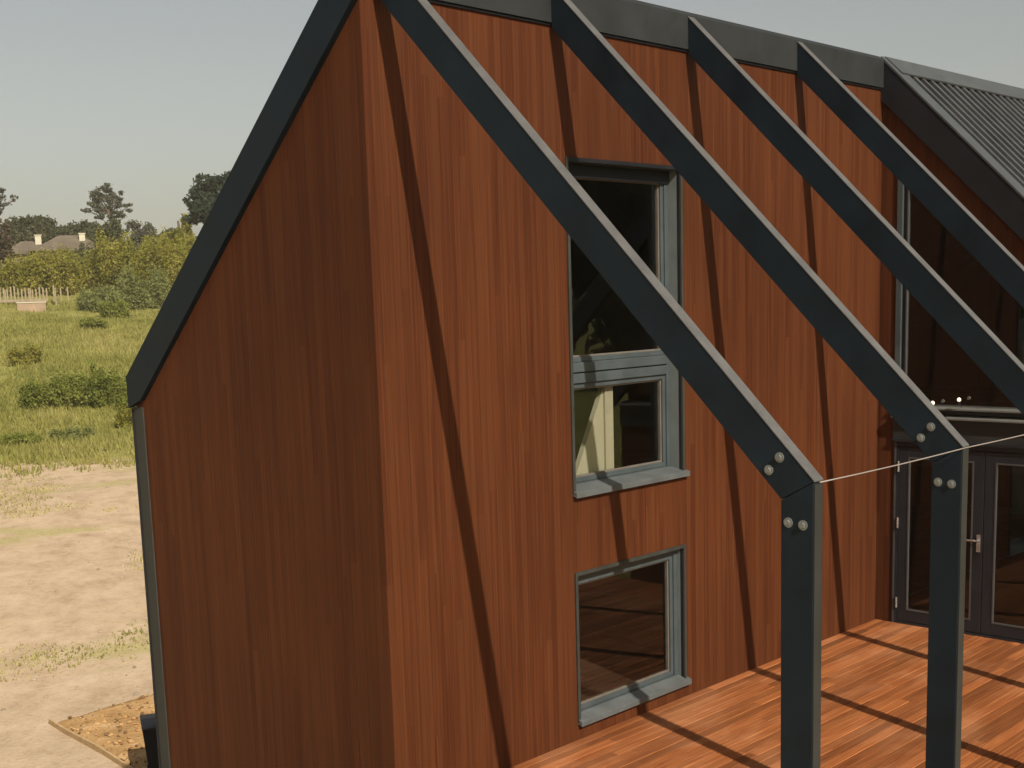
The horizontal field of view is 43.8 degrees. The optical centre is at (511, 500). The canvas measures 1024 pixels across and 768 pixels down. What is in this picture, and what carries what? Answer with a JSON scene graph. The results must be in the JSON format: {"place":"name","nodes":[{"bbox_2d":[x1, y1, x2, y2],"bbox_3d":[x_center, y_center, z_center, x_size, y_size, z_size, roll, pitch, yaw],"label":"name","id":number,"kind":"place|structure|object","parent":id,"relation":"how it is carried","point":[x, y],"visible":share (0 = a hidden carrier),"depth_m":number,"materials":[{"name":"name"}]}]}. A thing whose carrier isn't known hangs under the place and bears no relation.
{"place":"outdoors","nodes":[
{"label":"outdoors","id":0,"kind":"place"},
{"bbox_2d":[0,249,160,767],"bbox_3d":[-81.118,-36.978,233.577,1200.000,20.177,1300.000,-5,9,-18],"label":"ground","id":1,"kind":"structure","parent":0,"point":[83,605],"depth_m":33.00,"materials":[{"name":"beige soil"}]},
{"bbox_2d":[0,218,14,268],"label":"broad tree","id":2,"kind":"object","parent":1,"relation":"on","point":[6,240],"visible":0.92,"depth_m":144.00,"materials":[{"name":"green plant"}]},
{"bbox_2d":[0,187,17,215],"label":"gum tree","id":3,"kind":"object","parent":1,"relation":"on","point":[2,191],"visible":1,"depth_m":154.58,"materials":[{"name":"green plant"}]},
{"bbox_2d":[2,235,41,265],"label":"distant house","id":4,"kind":"structure","parent":1,"relation":"on","point":[24,247],"depth_m":155.82,"materials":[{"name":"grey tile"}]},
{"bbox_2d":[0,432,43,444],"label":"shrub","id":5,"kind":"object","parent":1,"relation":"on","point":[17,437],"visible":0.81,"depth_m":61.53,"materials":[{"name":"green plant"}]},
{"bbox_2d":[4,343,44,365],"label":"shrub","id":6,"kind":"object","parent":1,"relation":"on","point":[19,357],"visible":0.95,"depth_m":85.02,"materials":[{"name":"green plant"}]},
{"bbox_2d":[2,214,52,245],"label":"broad tree","id":7,"kind":"object","parent":1,"relation":"on","point":[18,232],"visible":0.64,"depth_m":182.74,"materials":[{"name":"green plant"}]},
{"bbox_2d":[16,302,45,311],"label":"garden wall","id":8,"kind":"structure","parent":1,"relation":"on","point":[32,306],"depth_m":110.20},
{"bbox_2d":[0,285,68,305],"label":"picket fence","id":9,"kind":"object","parent":1,"relation":"on","point":[31,299],"visible":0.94,"depth_m":113.31,"materials":[{"name":"brown wood"}]},
{"bbox_2d":[32,214,43,224],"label":"broad tree","id":10,"kind":"object","parent":1,"relation":"on","point":[40,216],"visible":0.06,"depth_m":196.57,"materials":[{"name":"green plant"}]},
{"bbox_2d":[0,247,83,296],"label":"bush","id":11,"kind":"object","parent":1,"relation":"on","point":[25,276],"visible":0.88,"depth_m":120.56,"materials":[{"name":"green plant"}]},
{"bbox_2d":[39,215,66,241],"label":"broad tree","id":12,"kind":"object","parent":1,"relation":"on","point":[55,232],"visible":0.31,"depth_m":187.72,"materials":[{"name":"green plant"}]},
{"bbox_2d":[16,366,100,410],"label":"shrub","id":13,"kind":"object","parent":1,"relation":"on","point":[57,390],"visible":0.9,"depth_m":70.88,"materials":[{"name":"green plant"}]},
{"bbox_2d":[30,233,97,257],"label":"distant house","id":14,"kind":"structure","parent":1,"relation":"on","point":[72,241],"depth_m":154.00,"materials":[{"name":"grey tile"}]},
{"bbox_2d":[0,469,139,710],"bbox_3d":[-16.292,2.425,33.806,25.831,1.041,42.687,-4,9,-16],"label":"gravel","id":15,"kind":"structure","parent":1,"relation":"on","point":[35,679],"depth_m":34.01,"materials":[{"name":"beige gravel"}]},
{"bbox_2d":[32,242,111,290],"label":"bush","id":16,"kind":"object","parent":1,"relation":"on","point":[90,278],"visible":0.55,"depth_m":122.97,"materials":[{"name":"green plant"}]},
{"bbox_2d":[47,427,96,440],"bbox_3d":[-21.835,-3.289,63.443,2.281,1.049,1.728,-9,12,-39],"label":"shrub","id":17,"kind":"object","parent":1,"relation":"on","point":[66,432],"visible":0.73,"depth_m":63.19,"materials":[{"name":"green plant"}]},
{"bbox_2d":[0,469,148,681],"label":"dry grass","id":18,"kind":"structure","parent":1,"relation":"on","point":[78,648],"depth_m":29.89,"materials":[{"name":"plant"}]},
{"bbox_2d":[59,219,97,237],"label":"broad tree","id":19,"kind":"object","parent":1,"relation":"on","point":[82,226],"visible":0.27,"depth_m":187.22,"materials":[{"name":"green plant"}]},
{"bbox_2d":[0,296,161,479],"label":"grass","id":20,"kind":"structure","parent":1,"relation":"on","point":[97,423],"depth_m":81.31,"materials":[{"name":"green plant"}]},
{"bbox_2d":[49,718,133,767],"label":"edging board","id":21,"kind":"object","parent":1,"relation":"on","point":[93,746],"visible":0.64,"depth_m":22.57,"materials":[{"name":"brown wood"}]},
{"bbox_2d":[85,219,101,227],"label":"broad tree","id":22,"kind":"object","parent":1,"relation":"on","point":[99,225],"visible":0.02,"depth_m":200.95,"materials":[{"name":"green plant"}]},
{"bbox_2d":[78,317,109,328],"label":"shrub","id":23,"kind":"object","parent":1,"relation":"on","point":[90,321],"visible":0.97,"depth_m":101.30,"materials":[{"name":"green plant"}]},
{"bbox_2d":[75,284,123,312],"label":"shrub","id":24,"kind":"object","parent":1,"relation":"on","point":[90,301],"visible":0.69,"depth_m":110.32,"materials":[{"name":"green plant"}]},
{"bbox_2d":[86,218,124,245],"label":"broad tree","id":25,"kind":"object","parent":1,"relation":"on","point":[115,229],"visible":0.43,"depth_m":160.15,"materials":[{"name":"green plant"}]},
{"bbox_2d":[84,357,127,409],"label":"shrub","id":26,"kind":"object","parent":1,"relation":"on","point":[102,380],"visible":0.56,"depth_m":71.75,"materials":[{"name":"green plant"}]},
{"bbox_2d":[80,182,132,225],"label":"gum tree","id":27,"kind":"object","parent":1,"relation":"on","point":[111,198],"visible":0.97,"depth_m":177.15,"materials":[{"name":"green plant"}]},
{"bbox_2d":[74,233,139,282],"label":"bush","id":28,"kind":"object","parent":1,"relation":"on","point":[81,248],"visible":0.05,"depth_m":131.47,"materials":[{"name":"green plant"}]},
{"bbox_2d":[96,299,131,318],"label":"shrub","id":29,"kind":"object","parent":1,"relation":"on","point":[119,309],"visible":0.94,"depth_m":107.22,"materials":[{"name":"green plant"}]},
{"bbox_2d":[114,405,132,427],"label":"shrub","id":30,"kind":"object","parent":1,"relation":"on","point":[119,419],"visible":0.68,"depth_m":65.90,"materials":[{"name":"green plant"}]},
{"bbox_2d":[113,389,136,408],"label":"shrub","id":31,"kind":"object","parent":1,"relation":"on","point":[121,399],"visible":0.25,"depth_m":70.52,"materials":[{"name":"green plant"}]},
{"bbox_2d":[124,219,156,249],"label":"broad tree","id":32,"kind":"object","parent":1,"relation":"on","point":[133,225],"visible":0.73,"depth_m":184.28,"materials":[{"name":"green plant"}]},
{"bbox_2d":[91,223,193,294],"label":"bush","id":33,"kind":"object","parent":1,"relation":"on","point":[112,259],"visible":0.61,"depth_m":121.86,"materials":[{"name":"green plant"}]},
{"bbox_2d":[114,261,170,310],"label":"shrub","id":34,"kind":"object","parent":1,"relation":"on","point":[154,292],"visible":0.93,"depth_m":113.19,"materials":[{"name":"green plant"}]},
{"bbox_2d":[140,713,158,767],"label":"rubbish bin","id":35,"kind":"object","parent":1,"relation":"on","point":[148,724],"visible":0.46,"depth_m":20.46,"materials":[{"name":"paint"}]},
{"bbox_2d":[148,227,175,243],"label":"broad tree","id":36,"kind":"object","parent":1,"relation":"on","point":[166,230],"visible":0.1,"depth_m":175.41,"materials":[{"name":"green plant"}]},
{"bbox_2d":[137,230,194,274],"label":"bush","id":37,"kind":"object","parent":1,"relation":"on","point":[186,242],"visible":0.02,"depth_m":141.58,"materials":[{"name":"green plant"}]},
{"bbox_2d":[157,213,195,244],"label":"tree","id":38,"kind":"object","parent":1,"relation":"on","point":[185,226],"visible":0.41,"depth_m":147.93,"materials":[{"name":"green plant"}]},
{"bbox_2d":[190,227,201,237],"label":"distant house","id":39,"kind":"structure","parent":1,"relation":"on","point":[196,230],"depth_m":168.36,"materials":[{"name":"white paint"}]},
{"bbox_2d":[181,170,230,225],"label":"pine tree","id":40,"kind":"object","parent":1,"relation":"on","point":[204,196],"visible":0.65,"depth_m":132.18,"materials":[{"name":"green plant"}]},
{"bbox_2d":[126,0,1023,767],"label":"timber house","id":41,"kind":"structure","parent":1,"relation":"on","point":[442,458],"depth_m":10.64,"materials":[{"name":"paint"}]},
{"bbox_2d":[565,157,689,498],"bbox_3d":[0.963,-1.506,11.096,0.255,2.786,1.597,7,12,43],"label":"window","id":42,"kind":"structure","parent":41,"relation":"in","point":[587,371],"depth_m":11.29,"materials":[{"name":"paint"}]},
{"bbox_2d":[574,544,691,726],"bbox_3d":[1.067,1.174,11.500,0.195,1.351,1.597,7,12,43],"label":"window","id":43,"kind":"structure","parent":41,"relation":"in","point":[596,708],"depth_m":11.68,"materials":[{"name":"paint"}]},
{"bbox_2d":[819,434,1023,482],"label":"cable","id":44,"kind":"object","parent":41,"relation":"attached to","point":[916,460],"visible":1,"depth_m":7.62,"materials":[{"name":"metal"}]},
{"bbox_2d":[895,446,986,632],"bbox_3d":[4.704,0.426,14.053,0.992,1.990,0.127,7,12,43],"label":"door","id":45,"kind":"structure","parent":41,"relation":"in","point":[972,623],"depth_m":14.07,"materials":[{"name":"paint"}]},
{"bbox_2d":[891,180,1023,423],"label":"window","id":46,"kind":"structure","parent":41,"relation":"in","point":[950,412],"depth_m":13.83,"materials":[{"name":"paint"}]},
{"bbox_2d":[981,452,1023,639],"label":"door","id":47,"kind":"structure","parent":41,"relation":"in","point":[993,459],"depth_m":13.64,"materials":[{"name":"paint"}]},
{"bbox_2d":[511,619,1023,767],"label":"timber deck","id":48,"kind":"structure","parent":1,"relation":"on","point":[874,693],"depth_m":11.40,"materials":[{"name":"brown wood"}]},
{"bbox_2d":[380,0,822,767],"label":"pergola frame","id":49,"kind":"object","parent":48,"relation":"on","point":[764,442],"visible":1,"depth_m":7.25,"materials":[{"name":"metal"}]},
{"bbox_2d":[551,0,968,767],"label":"pergola frame","id":50,"kind":"object","parent":48,"relation":"on","point":[921,420],"visible":1,"depth_m":8.53,"materials":[{"name":"metal"}]},
{"bbox_2d":[688,16,1023,414],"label":"pergola frame","id":51,"kind":"object","parent":48,"relation":"on","point":[988,352],"visible":1,"depth_m":10.31,"materials":[{"name":"metal"}]},
{"bbox_2d":[797,41,1023,307],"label":"pergola frame","id":52,"kind":"object","parent":48,"relation":"on","point":[985,248],"visible":1,"depth_m":11.83,"materials":[{"name":"metal"}]},
{"bbox_2d":[58,693,154,767],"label":"soil bed","id":53,"kind":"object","parent":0,"point":[130,728],"depth_m":23.52,"materials":[{"name":"brown soil"}]},
{"bbox_2d":[0,0,1023,239],"label":"sky","id":54,"kind":"structure","parent":0,"point":[143,98],"materials":[{"name":"grey"}]}
]}

